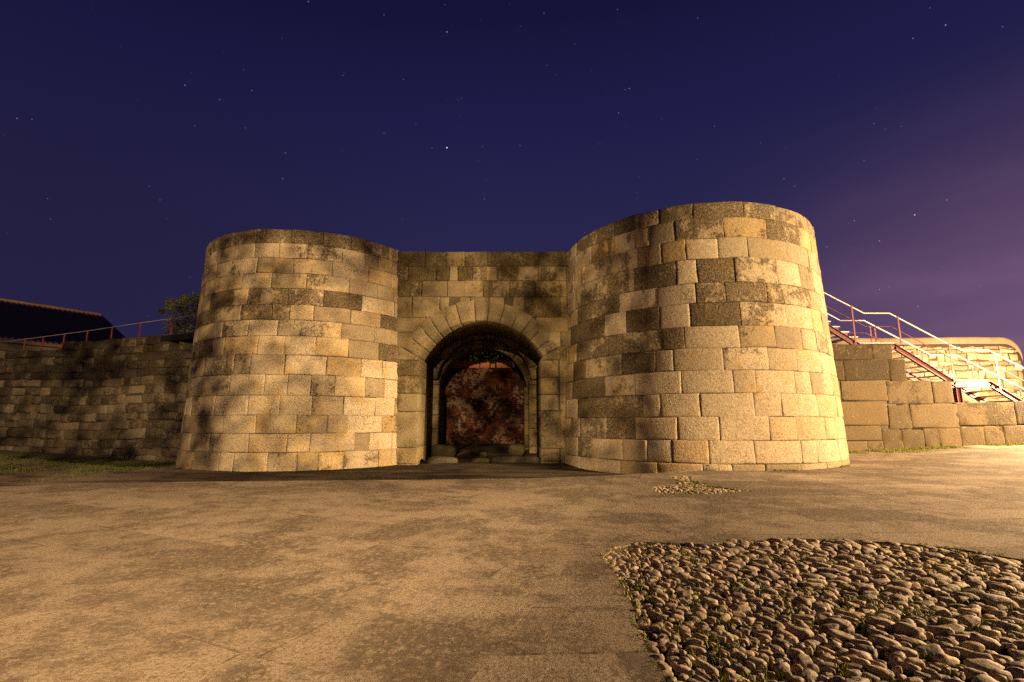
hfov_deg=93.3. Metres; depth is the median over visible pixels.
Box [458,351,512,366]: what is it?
ivy bush
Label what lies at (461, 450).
boulder
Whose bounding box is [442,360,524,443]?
brick wall
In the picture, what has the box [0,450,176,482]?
grass
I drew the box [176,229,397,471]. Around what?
stone tower
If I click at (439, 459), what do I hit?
boulder
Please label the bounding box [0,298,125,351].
house
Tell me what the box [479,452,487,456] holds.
boulder
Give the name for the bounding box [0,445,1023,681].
pavement
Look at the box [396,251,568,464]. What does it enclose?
gate wall
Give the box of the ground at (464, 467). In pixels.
[0,443,625,486]
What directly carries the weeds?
on the cobble paving at (884, 646)
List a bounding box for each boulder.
[427,456,457,463]
[431,444,457,456]
[458,448,478,453]
[471,457,489,461]
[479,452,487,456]
[492,455,539,462]
[508,444,524,455]
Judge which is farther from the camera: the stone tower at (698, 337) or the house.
the house
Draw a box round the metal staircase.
[824,292,1023,402]
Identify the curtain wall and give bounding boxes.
[0,334,192,461]
[832,344,1023,450]
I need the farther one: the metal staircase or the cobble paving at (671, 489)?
the metal staircase
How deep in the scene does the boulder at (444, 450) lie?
14.97 m
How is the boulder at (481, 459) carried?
on the ground at (464, 467)
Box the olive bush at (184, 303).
[157,293,199,334]
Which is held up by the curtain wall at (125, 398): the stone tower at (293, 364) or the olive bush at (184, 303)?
the olive bush at (184, 303)
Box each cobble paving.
[601,537,1023,681]
[652,476,745,493]
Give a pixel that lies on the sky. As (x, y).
(136, 136)
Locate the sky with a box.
[0,0,1023,371]
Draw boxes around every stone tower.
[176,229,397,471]
[564,201,849,473]
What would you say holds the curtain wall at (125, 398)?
on the ground at (464, 467)
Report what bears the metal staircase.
on the ground at (464, 467)
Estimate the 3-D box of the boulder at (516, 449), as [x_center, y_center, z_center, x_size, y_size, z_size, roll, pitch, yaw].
[0.138,3.419,15.135,0.530,0.407,0.569,0,-9,0]
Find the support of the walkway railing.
on the curtain wall at (125, 398)
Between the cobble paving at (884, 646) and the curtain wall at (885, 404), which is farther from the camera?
the curtain wall at (885, 404)
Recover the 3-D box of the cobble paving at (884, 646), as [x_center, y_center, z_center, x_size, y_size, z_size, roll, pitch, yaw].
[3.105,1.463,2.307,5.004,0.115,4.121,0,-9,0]
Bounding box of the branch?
[457,443,477,455]
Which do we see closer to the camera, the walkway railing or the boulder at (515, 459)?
the boulder at (515, 459)
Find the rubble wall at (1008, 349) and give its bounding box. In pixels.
[830,337,1023,401]
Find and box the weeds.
[601,474,1023,681]
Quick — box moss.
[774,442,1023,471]
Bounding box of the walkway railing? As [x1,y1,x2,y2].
[0,314,195,349]
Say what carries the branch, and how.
on the boulder at (483, 454)
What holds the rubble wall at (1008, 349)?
on the ground at (464, 467)

